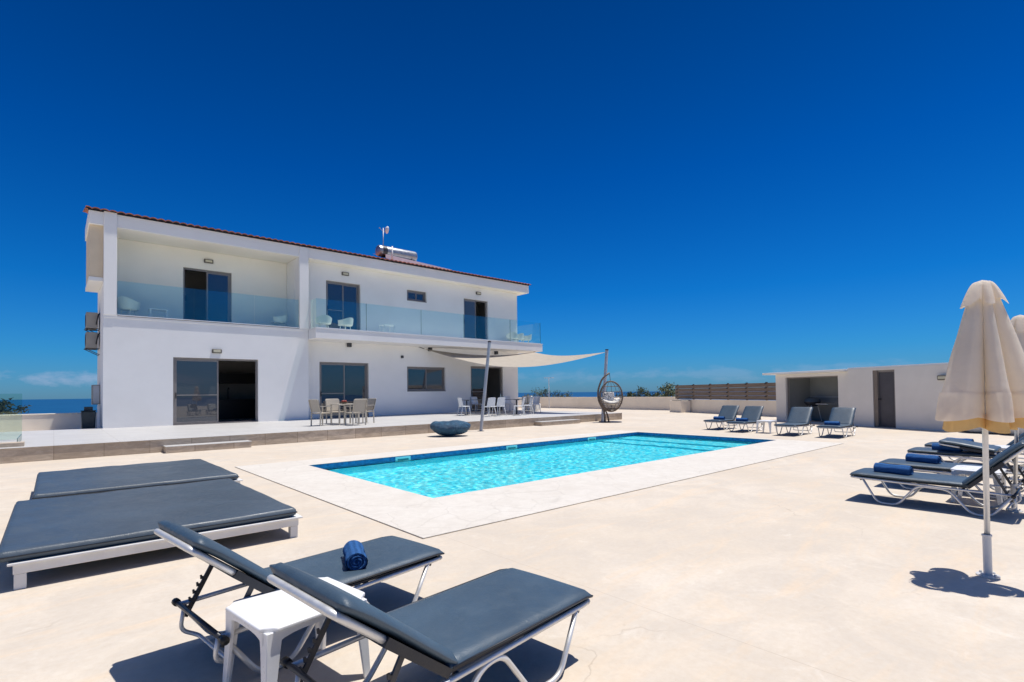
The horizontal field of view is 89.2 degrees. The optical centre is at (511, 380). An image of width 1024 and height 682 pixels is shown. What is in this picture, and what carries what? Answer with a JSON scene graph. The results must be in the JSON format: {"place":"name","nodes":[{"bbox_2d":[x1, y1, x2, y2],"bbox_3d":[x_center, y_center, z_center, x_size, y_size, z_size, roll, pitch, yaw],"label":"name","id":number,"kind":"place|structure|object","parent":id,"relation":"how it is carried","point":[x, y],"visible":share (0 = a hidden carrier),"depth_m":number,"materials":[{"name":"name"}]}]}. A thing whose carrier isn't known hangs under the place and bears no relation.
{"place":"outdoors","nodes":[
{"label":"outdoors","id":0,"kind":"place"},
{"bbox_2d":[0,391,760,414],"bbox_3d":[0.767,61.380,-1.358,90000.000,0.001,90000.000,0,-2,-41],"label":"sea","id":1,"kind":"structure","parent":0,"point":[42,406],"depth_m":5830.39,"materials":[{"name":"blue liquid"}]},
{"bbox_2d":[0,408,1023,681],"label":"ground","id":2,"kind":"structure","parent":0,"point":[816,566],"depth_m":3.90,"materials":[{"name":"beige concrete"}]},
{"bbox_2d":[0,397,30,414],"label":"olive shrub","id":3,"kind":"object","parent":2,"relation":"on","point":[3,404],"visible":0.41,"depth_m":22.48,"materials":[{"name":"green plant"}]},
{"bbox_2d":[0,412,96,431],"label":"boundary wall","id":4,"kind":"structure","parent":2,"relation":"on","point":[31,422],"depth_m":20.86,"materials":[{"name":"white paint"}]},
{"bbox_2d":[32,459,242,498],"bbox_3d":[-5.509,1.489,7.636,2.215,0.298,2.550,0,-2,-41],"label":"day bed","id":5,"kind":"object","parent":2,"relation":"on","point":[72,482],"visible":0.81,"depth_m":7.22,"materials":[{"name":"grey fabric"}]},
{"bbox_2d":[0,478,302,589],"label":"day bed","id":6,"kind":"object","parent":2,"relation":"on","point":[44,533],"visible":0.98,"depth_m":4.79,"materials":[{"name":"grey fabric"}]},
{"bbox_2d":[163,440,251,452],"bbox_3d":[-7.946,1.715,13.625,1.970,0.168,0.427,0,-2,-41],"label":"terrace step","id":7,"kind":"object","parent":2,"relation":"on","point":[204,446],"visible":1,"depth_m":13.42,"materials":[{"name":"brown stone"}]},
{"bbox_2d":[222,577,369,681],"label":"side table","id":8,"kind":"object","parent":2,"relation":"on","point":[271,620],"visible":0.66,"depth_m":2.41,"materials":[{"name":"white plastic"}]},
{"bbox_2d":[154,520,444,672],"bbox_3d":[-1.192,1.115,3.146,0.730,0.742,1.544,-2,-2,41],"label":"sun lounger","id":9,"kind":"object","parent":2,"relation":"on","point":[388,557],"visible":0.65,"depth_m":2.93,"materials":[{"name":"grey-blue faux leather"},{"name":"aluminium"},{"name":"dark metal"}]},
{"bbox_2d":[343,540,367,570],"bbox_3d":[-0.986,1.088,3.256,0.135,0.107,0.309,0,-1,-21],"label":"rolled towel","id":10,"kind":"object","parent":9,"relation":"on","point":[354,554],"visible":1,"depth_m":3.14,"materials":[{"name":"blue fabric"}]},
{"bbox_2d":[0,410,621,463],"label":"terrace","id":11,"kind":"structure","parent":2,"relation":"on","point":[42,445],"depth_m":15.95,"materials":[{"name":"brown stone"}]},
{"bbox_2d":[0,434,24,447],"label":"glass fence","id":12,"kind":"object","parent":11,"relation":"on","point":[18,443],"visible":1,"depth_m":11.59,"materials":[{"name":"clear glass"}]},
{"bbox_2d":[81,407,96,428],"bbox_3d":[-15.107,1.459,18.524,0.440,1.080,0.530,0,-2,-41],"label":"wheeled bin","id":13,"kind":"object","parent":11,"relation":"on","point":[88,416],"visible":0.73,"depth_m":18.37,"materials":[{"name":"grey plastic"}]},
{"bbox_2d":[308,399,331,425],"bbox_3d":[-6.689,1.097,18.116,0.545,0.916,0.596,-2,-2,34],"label":"dining chair","id":14,"kind":"object","parent":11,"relation":"on","point":[314,405],"visible":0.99,"depth_m":17.96,"materials":[{"name":"beige metal"}]},
{"bbox_2d":[325,399,344,423],"bbox_3d":[-6.600,1.124,19.358,0.545,0.916,0.596,0,-2,-39],"label":"dining chair","id":15,"kind":"object","parent":11,"relation":"on","point":[335,408],"visible":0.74,"depth_m":19.46,"materials":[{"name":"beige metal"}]},
{"bbox_2d":[330,404,359,424],"bbox_3d":[-6.018,1.192,18.724,0.800,0.735,0.800,0,-2,-41],"label":"dining table","id":16,"kind":"object","parent":11,"relation":"on","point":[339,412],"visible":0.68,"depth_m":18.68,"materials":[{"name":"beige metal"}]},
{"bbox_2d":[345,399,367,425],"bbox_3d":[-5.424,1.081,18.108,0.595,0.916,0.545,-2,-2,41],"label":"dining chair","id":17,"kind":"object","parent":11,"relation":"on","point":[359,406],"visible":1,"depth_m":17.98,"materials":[{"name":"beige metal"}]},
{"bbox_2d":[355,398,375,422],"bbox_3d":[-5.474,1.112,19.480,0.545,0.916,0.596,-2,-2,44],"label":"dining chair","id":18,"kind":"object","parent":11,"relation":"on","point":[371,402],"visible":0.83,"depth_m":19.52,"materials":[{"name":"beige metal"}]},
{"bbox_2d":[457,398,470,415],"bbox_3d":[-2.301,1.215,24.633,0.557,0.863,0.486,0,-1,-31],"label":"dining chair","id":19,"kind":"object","parent":11,"relation":"on","point":[460,401],"visible":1,"depth_m":24.46,"materials":[{"name":"white plastic"}]},
{"bbox_2d":[470,397,481,411],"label":"dining chair","id":20,"kind":"object","parent":11,"relation":"on","point":[474,402],"visible":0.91,"depth_m":29.30,"materials":[{"name":"white plastic"}]},
{"bbox_2d":[464,399,487,414],"bbox_3d":[-1.792,1.284,25.491,1.440,0.745,0.800,0,-1,-21],"label":"dining table","id":21,"kind":"object","parent":11,"relation":"on","point":[473,399],"visible":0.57,"depth_m":25.39,"materials":[{"name":"grey metal"}]},
{"bbox_2d":[485,397,496,416],"bbox_3d":[-1.024,1.172,23.387,0.486,0.863,0.557,0,-2,-41],"label":"dining chair","id":22,"kind":"object","parent":11,"relation":"on","point":[491,402],"visible":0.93,"depth_m":23.22,"materials":[{"name":"white plastic"}]},
{"bbox_2d":[491,397,505,415],"bbox_3d":[-0.594,1.177,23.855,0.486,0.863,0.557,0,-2,-38],"label":"dining chair","id":23,"kind":"object","parent":11,"relation":"on","point":[500,401],"visible":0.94,"depth_m":23.68,"materials":[{"name":"white plastic"}]},
{"bbox_2d":[504,396,514,411],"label":"dining chair","id":24,"kind":"object","parent":11,"relation":"on","point":[508,401],"visible":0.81,"depth_m":29.03,"materials":[{"name":"white plastic"}]},
{"bbox_2d":[496,399,522,414],"bbox_3d":[-0.195,1.256,25.137,1.440,0.745,0.800,0,-1,-21],"label":"dining table","id":25,"kind":"object","parent":11,"relation":"on","point":[516,405],"visible":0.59,"depth_m":24.98,"materials":[{"name":"grey metal"}]},
{"bbox_2d":[513,397,524,415],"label":"dining chair","id":26,"kind":"object","parent":11,"relation":"on","point":[523,400],"visible":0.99,"depth_m":23.85,"materials":[{"name":"white plastic"}]},
{"bbox_2d":[521,397,533,413],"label":"dining chair","id":27,"kind":"object","parent":11,"relation":"on","point":[531,401],"visible":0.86,"depth_m":25.22,"materials":[{"name":"white plastic"}]},
{"bbox_2d":[522,396,540,409],"bbox_3d":[1.114,1.261,29.803,0.870,0.810,1.000,-1,-1,19],"label":"lounge seat","id":28,"kind":"object","parent":11,"relation":"on","point":[527,400],"visible":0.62,"depth_m":29.41,"materials":[{"name":"white plastic"}]},
{"bbox_2d":[528,396,540,412],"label":"dining chair","id":29,"kind":"object","parent":11,"relation":"on","point":[536,400],"visible":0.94,"depth_m":26.67,"materials":[{"name":"white plastic"}]},
{"bbox_2d":[83,205,542,427],"bbox_3d":[-9.895,-2.394,28.453,21.190,9.092,11.480,0,-2,-41],"label":"villa","id":30,"kind":"object","parent":2,"relation":"on","point":[216,346],"visible":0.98,"depth_m":22.68,"materials":[{"name":"white paint"}]},
{"bbox_2d":[84,332,99,355],"bbox_3d":[-15.742,-1.383,19.468,0.450,0.841,0.918,0,-2,-41],"label":"air conditioner","id":31,"kind":"object","parent":30,"relation":"attached to","point":[91,340],"visible":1,"depth_m":19.25,"materials":[{"name":"beige metal"}]},
{"bbox_2d":[84,312,99,335],"bbox_3d":[-15.718,-2.114,19.446,0.450,0.841,0.918,0,-2,-41],"label":"air conditioner","id":32,"kind":"object","parent":30,"relation":"attached to","point":[91,321],"visible":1,"depth_m":19.23,"materials":[{"name":"beige metal"}]},
{"bbox_2d":[91,385,99,404],"bbox_3d":[-15.395,0.507,19.208,0.228,0.720,0.612,0,-2,-41],"label":"meter box","id":33,"kind":"object","parent":30,"relation":"attached to","point":[95,394],"visible":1,"depth_m":18.98,"materials":[{"name":"grey paint"}]},
{"bbox_2d":[117,296,139,315],"bbox_3d":[-14.201,-2.680,19.224,0.720,0.783,0.690,-1,-1,-6],"label":"balcony armchair","id":34,"kind":"object","parent":30,"relation":"on","point":[126,304],"visible":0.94,"depth_m":18.99,"materials":[{"name":"beige plastic"}]},
{"bbox_2d":[148,308,167,317],"bbox_3d":[-13.459,-2.504,19.755,0.600,0.430,0.500,0,-2,-41],"label":"balcony table","id":35,"kind":"object","parent":30,"relation":"on","point":[156,309],"visible":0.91,"depth_m":19.74,"materials":[{"name":"white plastic"}]},
{"bbox_2d":[183,267,230,322],"bbox_3d":[-12.731,-3.442,21.720,1.780,2.360,0.102,0,-2,-41],"label":"sliding door","id":36,"kind":"structure","parent":30,"relation":"in","point":[218,284],"depth_m":21.95,"materials":[{"name":"blue glass"}]},
{"bbox_2d":[173,357,257,424],"bbox_3d":[-11.592,0.392,20.427,2.960,2.550,0.207,0,-2,-41],"label":"sliding door","id":37,"kind":"structure","parent":30,"relation":"in","point":[195,380],"depth_m":20.01,"materials":[{"name":"grey"}]},
{"bbox_2d":[271,315,287,325],"bbox_3d":[-10.177,-2.575,22.707,0.690,0.626,0.720,0,-1,-11],"label":"balcony armchair","id":38,"kind":"object","parent":30,"relation":"on","point":[281,320],"visible":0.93,"depth_m":22.50,"materials":[{"name":"beige plastic"}]},
{"bbox_2d":[315,315,331,327],"bbox_3d":[-8.356,-2.581,23.036,0.720,0.626,0.690,0,-1,-31],"label":"balcony armchair","id":39,"kind":"object","parent":30,"relation":"on","point":[320,320],"visible":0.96,"depth_m":22.80,"materials":[{"name":"beige plastic"}]},
{"bbox_2d":[326,281,359,329],"bbox_3d":[-8.017,-3.453,24.569,1.681,2.390,0.113,0,-2,-43],"label":"sliding door","id":40,"kind":"structure","parent":30,"relation":"in","point":[342,299],"depth_m":24.54,"materials":[{"name":"blue glass"}]},
{"bbox_2d":[319,362,367,417],"bbox_3d":[-7.907,0.420,24.474,2.400,2.580,0.207,0,-2,-41],"label":"sliding door","id":41,"kind":"structure","parent":30,"relation":"in","point":[341,381],"depth_m":24.46,"materials":[{"name":"black"}]},
{"bbox_2d":[338,317,352,328],"bbox_3d":[-7.628,-2.573,23.812,0.690,0.626,0.720,-1,-1,24],"label":"balcony armchair","id":42,"kind":"object","parent":30,"relation":"on","point":[346,322],"visible":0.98,"depth_m":23.57,"materials":[{"name":"beige plastic"}]},
{"bbox_2d":[379,226,388,257],"bbox_3d":[-6.719,-7.184,27.118,0.460,1.895,0.390,0,-2,-41],"label":"satellite dish","id":43,"kind":"object","parent":30,"relation":"on","point":[387,229],"visible":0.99,"depth_m":27.14,"materials":[{"name":"grey paint"}]},
{"bbox_2d":[379,324,394,332],"bbox_3d":[-6.008,-2.471,24.988,0.600,0.430,0.500,0,-2,-41],"label":"balcony table","id":44,"kind":"object","parent":30,"relation":"on","point":[387,325],"visible":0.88,"depth_m":24.95,"materials":[{"name":"white plastic"}]},
{"bbox_2d":[375,245,450,269],"bbox_3d":[-5.357,-6.397,27.759,4.200,0.955,1.400,0,-2,-41],"label":"solar water heater","id":45,"kind":"object","parent":30,"relation":"on","point":[381,251],"visible":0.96,"depth_m":26.70,"materials":[{"name":"silver metal"}]},
{"bbox_2d":[407,290,426,302],"bbox_3d":[-5.023,-4.423,27.176,1.170,0.570,0.207,0,-2,-41],"label":"window","id":46,"kind":"structure","parent":30,"relation":"in","point":[417,296],"depth_m":27.19,"materials":[{"name":"blue glass"}]},
{"bbox_2d":[407,367,445,391],"bbox_3d":[-4.545,-0.091,27.454,2.360,1.290,0.207,0,-2,-41],"label":"window","id":47,"kind":"structure","parent":30,"relation":"in","point":[419,379],"depth_m":27.46,"materials":[{"name":"black"}]},
{"bbox_2d":[464,299,486,338],"bbox_3d":[-2.118,-3.427,29.740,1.730,2.420,0.102,0,-2,-41],"label":"sliding door","id":48,"kind":"structure","parent":30,"relation":"in","point":[469,305],"depth_m":29.55,"materials":[{"name":"blue glass"}]},
{"bbox_2d":[471,366,502,411],"bbox_3d":[-1.485,0.460,30.133,2.380,2.590,0.207,0,-2,-41],"label":"sliding door","id":49,"kind":"structure","parent":30,"relation":"in","point":[477,372],"depth_m":29.81,"materials":[{"name":"black"}]},
{"bbox_2d":[506,332,517,341],"bbox_3d":[0.014,-2.519,30.547,0.720,0.626,0.690,0,-1,-11],"label":"balcony armchair","id":50,"kind":"object","parent":30,"relation":"on","point":[511,335],"visible":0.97,"depth_m":30.29,"materials":[{"name":"beige plastic"}]},
{"bbox_2d":[420,347,604,366],"bbox_3d":[0.098,-1.284,26.139,7.407,1.188,6.896,0,-1,-32],"label":"shade sail","id":51,"kind":"object","parent":30,"relation":"attached to","point":[532,359],"visible":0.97,"depth_m":27.47,"materials":[{"name":"beige fabric"}]},
{"bbox_2d":[513,333,523,341],"bbox_3d":[0.369,-2.514,30.991,0.690,0.626,0.720,-2,-2,39],"label":"balcony armchair","id":52,"kind":"object","parent":30,"relation":"on","point":[521,336],"visible":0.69,"depth_m":30.77,"materials":[{"name":"beige plastic"}]},
{"bbox_2d":[522,334,531,342],"bbox_3d":[0.856,-2.512,31.360,0.690,0.626,0.720,-1,-1,-1],"label":"balcony armchair","id":53,"kind":"object","parent":30,"relation":"on","point":[528,338],"visible":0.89,"depth_m":31.09,"materials":[{"name":"beige plastic"}]},
{"bbox_2d":[267,562,592,681],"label":"sun lounger","id":54,"kind":"object","parent":2,"relation":"on","point":[447,633],"visible":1,"depth_m":2.29,"materials":[{"name":"grey-blue faux leather"},{"name":"aluminium"},{"name":"dark metal"}]},
{"bbox_2d":[430,420,470,435],"bbox_3d":[-2.014,1.539,16.975,1.326,0.516,0.960,-1,-1,-3],"label":"beanbag","id":55,"kind":"object","parent":2,"relation":"on","point":[451,428],"visible":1,"depth_m":16.64,"materials":[{"name":"blue fabric"}]},
{"bbox_2d":[479,341,490,430],"bbox_3d":[-1.029,0.175,19.155,0.600,3.337,0.255,0,-2,-41],"label":"sail mast","id":56,"kind":"object","parent":2,"relation":"on","point":[485,386],"visible":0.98,"depth_m":19.11,"materials":[{"name":"grey metal"}]},
{"bbox_2d":[518,397,533,407],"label":"boundary wall","id":57,"kind":"structure","parent":2,"relation":"on","point":[519,403],"depth_m":45.87,"materials":[{"name":"beige paint"}]},
{"bbox_2d":[235,430,843,538],"bbox_3d":[1.473,1.632,11.679,12.330,0.011,6.950,0,-2,-41],"label":"pool coping","id":58,"kind":"object","parent":2,"relation":"on","point":[419,515],"visible":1,"depth_m":7.71,"materials":[{"name":"stone"}]},
{"bbox_2d":[311,432,773,467],"bbox_3d":[1.608,2.226,12.224,11.080,1.150,4.560,0,-2,-41],"label":"pool basin","id":59,"kind":"object","parent":2,"relation":"in","point":[479,449],"visible":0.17,"depth_m":13.79,"materials":[{"name":"teal tile"}]},
{"bbox_2d":[321,434,761,497],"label":"pool water","id":60,"kind":"structure","parent":59,"relation":"in","point":[441,475],"depth_m":10.86,"materials":[{"name":"blue liquid"}]},
{"bbox_2d":[535,419,580,425],"bbox_3d":[1.991,1.785,22.382,2.420,0.168,0.427,0,-2,-41],"label":"terrace step","id":61,"kind":"object","parent":2,"relation":"on","point":[555,422],"visible":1,"depth_m":22.10,"materials":[{"name":"brown stone"}]},
{"bbox_2d":[601,349,608,420],"bbox_3d":[4.376,0.185,24.526,0.324,3.434,0.892,-2,-2,37],"label":"sail mast","id":62,"kind":"object","parent":2,"relation":"on","point":[605,373],"visible":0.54,"depth_m":24.62,"materials":[{"name":"grey metal"}]},
{"bbox_2d":[540,397,675,409],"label":"boundary wall","id":63,"kind":"structure","parent":2,"relation":"on","point":[645,403],"depth_m":40.90,"materials":[{"name":"beige paint"}]},
{"bbox_2d":[597,372,622,422],"bbox_3d":[4.421,0.733,23.474,1.039,2.262,1.039,0,-2,-42],"label":"hanging egg chair","id":64,"kind":"object","parent":2,"relation":"on","point":[599,398],"visible":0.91,"depth_m":23.42,"materials":[{"name":"wicker"}]},
{"bbox_2d":[602,398,619,404],"bbox_3d":[4.463,0.928,23.470,0.880,0.352,0.680,-1,-1,0],"label":"seat cushion","id":65,"kind":"object","parent":64,"relation":"in","point":[616,400],"visible":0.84,"depth_m":23.24,"materials":[{"name":"white fabric"}]},
{"bbox_2d":[603,392,613,400],"bbox_3d":[4.380,0.716,23.545,0.500,0.400,0.140,-1,-1,0],"label":"back cushion","id":66,"kind":"object","parent":65,"relation":"on","point":[608,396],"visible":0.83,"depth_m":23.48,"materials":[{"name":"grey fabric"}]},
{"bbox_2d":[655,382,674,396],"bbox_3d":[11.767,2.127,38.853,1.932,4.190,2.162,-1,-1,4],"label":"tree","id":67,"kind":"object","parent":2,"relation":"on","point":[669,391],"visible":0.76,"depth_m":38.75,"materials":[{"name":"green plant"}]},
{"bbox_2d":[670,400,690,412],"bbox_3d":[10.783,1.609,33.365,0.720,0.790,1.240,0,-1,-17],"label":"concrete block housing","id":68,"kind":"object","parent":2,"relation":"on","point":[681,406],"visible":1,"depth_m":32.85,"materials":[{"name":"beige concrete"}]},
{"bbox_2d":[703,405,739,429],"bbox_3d":[7.557,1.308,18.695,1.628,0.825,0.730,0,-2,-43],"label":"sun lounger","id":69,"kind":"object","parent":2,"relation":"on","point":[728,412],"visible":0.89,"depth_m":18.91,"materials":[{"name":"fabric"}]},
{"bbox_2d":[713,416,724,419],"bbox_3d":[7.357,1.315,18.442,0.149,0.118,0.386,0,-2,-41],"label":"rolled towel","id":70,"kind":"object","parent":69,"relation":"on","point":[719,418],"visible":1,"depth_m":18.37,"materials":[{"name":"blue fabric"}]},
{"bbox_2d":[676,399,775,416],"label":"boundary wall","id":71,"kind":"structure","parent":2,"relation":"on","point":[709,406],"depth_m":29.68,"materials":[{"name":"beige paint"}]},
{"bbox_2d":[675,382,775,399],"bbox_3d":[12.230,0.621,30.460,0.115,0.960,8.758,0,-1,-17],"label":"slatted fence","id":72,"kind":"object","parent":71,"relation":"on","point":[767,390],"visible":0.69,"depth_m":29.77,"materials":[{"name":"brown wood"}]},
{"bbox_2d":[726,406,763,431],"bbox_3d":[7.896,1.278,17.554,1.628,0.825,0.730,0,-2,-43],"label":"sun lounger","id":73,"kind":"object","parent":2,"relation":"on","point":[753,414],"visible":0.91,"depth_m":17.77,"materials":[{"name":"fabric"}]},
{"bbox_2d":[735,418,747,420],"bbox_3d":[7.661,1.286,17.311,0.149,0.118,0.386,0,-2,-43],"label":"rolled towel","id":74,"kind":"object","parent":73,"relation":"on","point":[741,419],"visible":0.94,"depth_m":17.26,"materials":[{"name":"blue fabric"}]},
{"bbox_2d":[756,420,777,433],"bbox_3d":[8.193,1.468,16.707,0.530,0.400,0.470,0,-2,-41],"label":"side table","id":75,"kind":"object","parent":2,"relation":"on","point":[769,422],"visible":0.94,"depth_m":16.67,"materials":[{"name":"white plastic"}]},
{"bbox_2d":[774,407,814,435],"bbox_3d":[8.706,1.234,16.030,1.628,0.825,0.730,0,-2,-43],"label":"sun lounger","id":76,"kind":"object","parent":2,"relation":"on","point":[799,417],"visible":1,"depth_m":16.25,"materials":[{"name":"fabric"}]},
{"bbox_2d":[816,407,857,437],"bbox_3d":[9.504,1.206,15.201,1.628,0.825,0.730,0,-2,-43],"label":"sun lounger","id":77,"kind":"object","parent":2,"relation":"on","point":[844,416],"visible":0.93,"depth_m":15.42,"materials":[{"name":"fabric"}]},
{"bbox_2d":[824,421,839,424],"bbox_3d":[9.212,1.214,14.946,0.149,0.118,0.386,0,-2,-39],"label":"rolled towel","id":78,"kind":"object","parent":77,"relation":"on","point":[831,422],"visible":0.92,"depth_m":14.90,"materials":[{"name":"blue fabric"}]},
{"bbox_2d":[762,363,964,431],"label":"pool house","id":79,"kind":"structure","parent":2,"relation":"on","point":[901,396],"depth_m":18.71,"materials":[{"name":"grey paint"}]},
{"bbox_2d":[804,397,831,420],"bbox_3d":[12.934,1.191,21.960,0.630,1.033,1.252,0,-1,-17],"label":"barbecue","id":80,"kind":"object","parent":79,"relation":"in","point":[812,401],"visible":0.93,"depth_m":22.02,"materials":[{"name":"metal"}]},
{"bbox_2d":[873,370,895,427],"bbox_3d":[13.213,0.626,18.357,0.130,2.030,0.805,0,-1,-17],"label":"door","id":81,"kind":"structure","parent":79,"relation":"in","point":[883,380],"depth_m":18.41,"materials":[{"name":"grey paint"}]},
{"bbox_2d":[849,439,1023,516],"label":"sun lounger","id":82,"kind":"object","parent":2,"relation":"on","point":[965,483],"visible":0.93,"depth_m":5.86,"materials":[{"name":"dark grey vinyl padded upholstery"},{"name":"aluminium"},{"name":"dark metal"}]},
{"bbox_2d":[873,463,913,475],"bbox_3d":[4.689,1.081,6.391,0.149,0.118,0.386,0,-2,-33],"label":"rolled towel","id":83,"kind":"object","parent":82,"relation":"on","point":[895,469],"visible":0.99,"depth_m":6.34,"materials":[{"name":"blue fabric"}]},
{"bbox_2d":[879,437,1023,498],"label":"sun lounger","id":84,"kind":"object","parent":2,"relation":"on","point":[942,467],"visible":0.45,"depth_m":6.96,"materials":[{"name":"dark grey vinyl padded upholstery"},{"name":"aluminium"},{"name":"dark metal"}]},
{"bbox_2d":[905,453,941,463],"bbox_3d":[5.766,1.088,7.287,0.149,0.118,0.386,0,-1,-29],"label":"rolled towel","id":85,"kind":"object","parent":84,"relation":"on","point":[931,459],"visible":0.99,"depth_m":7.23,"materials":[{"name":"blue fabric"}]},
{"bbox_2d":[907,438,1023,477],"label":"sun lounger","id":86,"kind":"object","parent":2,"relation":"on","point":[971,450],"visible":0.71,"depth_m":8.37,"materials":[{"name":"dark grey vinyl padded upholstery"},{"name":"aluminium"},{"name":"dark metal"}]},
{"bbox_2d":[931,443,962,451],"bbox_3d":[7.217,1.099,8.619,0.149,0.118,0.386,0,-2,-35],"label":"rolled towel","id":87,"kind":"object","parent":86,"relation":"on","point":[935,446],"visible":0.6,"depth_m":8.61,"materials":[{"name":"blue fabric"}]},
{"bbox_2d":[924,432,1023,468],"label":"sun lounger","id":88,"kind":"object","parent":2,"relation":"on","point":[929,444],"visible":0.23,"depth_m":9.28,"materials":[{"name":"fabric"}]},
{"bbox_2d":[947,437,973,441],"bbox_3d":[8.233,1.107,9.554,0.149,0.118,0.386,0,-1,-31],"label":"rolled towel","id":89,"kind":"object","parent":88,"relation":"on","point":[968,439],"visible":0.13,"depth_m":9.46,"materials":[{"name":"blue fabric"}]},
{"bbox_2d":[967,427,981,432],"bbox_3d":[14.096,1.271,15.755,0.729,0.616,0.826,0,-2,-41],"label":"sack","id":90,"kind":"object","parent":2,"relation":"on","point":[977,430],"visible":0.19,"depth_m":15.54,"materials":[{"name":"fabric"}]},
{"bbox_2d":[950,465,1006,504],"bbox_3d":[5.695,1.269,6.338,0.530,0.400,0.470,0,-2,-41],"label":"side table","id":91,"kind":"object","parent":2,"relation":"on","point":[960,470],"visible":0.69,"depth_m":6.30,"materials":[{"name":"white plastic"}]},
{"bbox_2d":[935,280,1023,578],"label":"parasol","id":92,"kind":"object","parent":2,"relation":"on","point":[983,387],"visible":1,"depth_m":3.77,"materials":[{"name":"fabric"}]},
{"bbox_2d":[995,445,1023,452],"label":"side table","id":93,"kind":"object","parent":2,"relation":"on","point":[1003,447],"visible":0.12,"depth_m":8.63,"materials":[{"name":"white plastic"}]},
{"bbox_2d":[1006,315,1023,512],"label":"parasol","id":94,"kind":"object","parent":2,"relation":"on","point":[1017,321],"visible":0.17,"depth_m":5.80,"materials":[{"name":"fabric"}]},
{"bbox_2d":[1009,428,1023,434],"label":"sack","id":95,"kind":"object","parent":2,"relation":"on","point":[1021,430],"visible":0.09,"depth_m":14.57,"materials":[{"name":"fabric"}]},
{"bbox_2d":[0,0,1023,399],"label":"sky","id":96,"kind":"structure","parent":0,"point":[696,192],"materials":[{"name":"blue"}]},
{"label":"hillside","id":97,"kind":"structure","parent":0,"visible":0},
{"bbox_2d":[531,387,551,396],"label":"shrub","id":98,"kind":"object","parent":97,"relation":"on","point":[545,391],"visible":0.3,"depth_m":52.44,"materials":[{"name":"green plant"}]},
{"bbox_2d":[542,390,561,396],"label":"shrub","id":99,"kind":"object","parent":97,"relation":"on","point":[554,394],"visible":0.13,"depth_m":53.95,"materials":[{"name":"green plant"}]},
{"bbox_2d":[549,391,571,396],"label":"shrub","id":100,"kind":"object","parent":97,"relation":"on","point":[566,394],"visible":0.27,"depth_m":54.85,"materials":[{"name":"green plant"}]},
{"bbox_2d":[623,385,646,396],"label":"shrub","id":101,"kind":"object","parent":97,"relation":"on","point":[633,394],"visible":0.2,"depth_m":44.32,"materials":[{"name":"green plant"}]},
{"bbox_2d":[636,388,667,396],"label":"shrub","id":102,"kind":"object","parent":97,"relation":"on","point":[653,395],"visible":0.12,"depth_m":45.65,"materials":[{"name":"green plant"}]}
]}

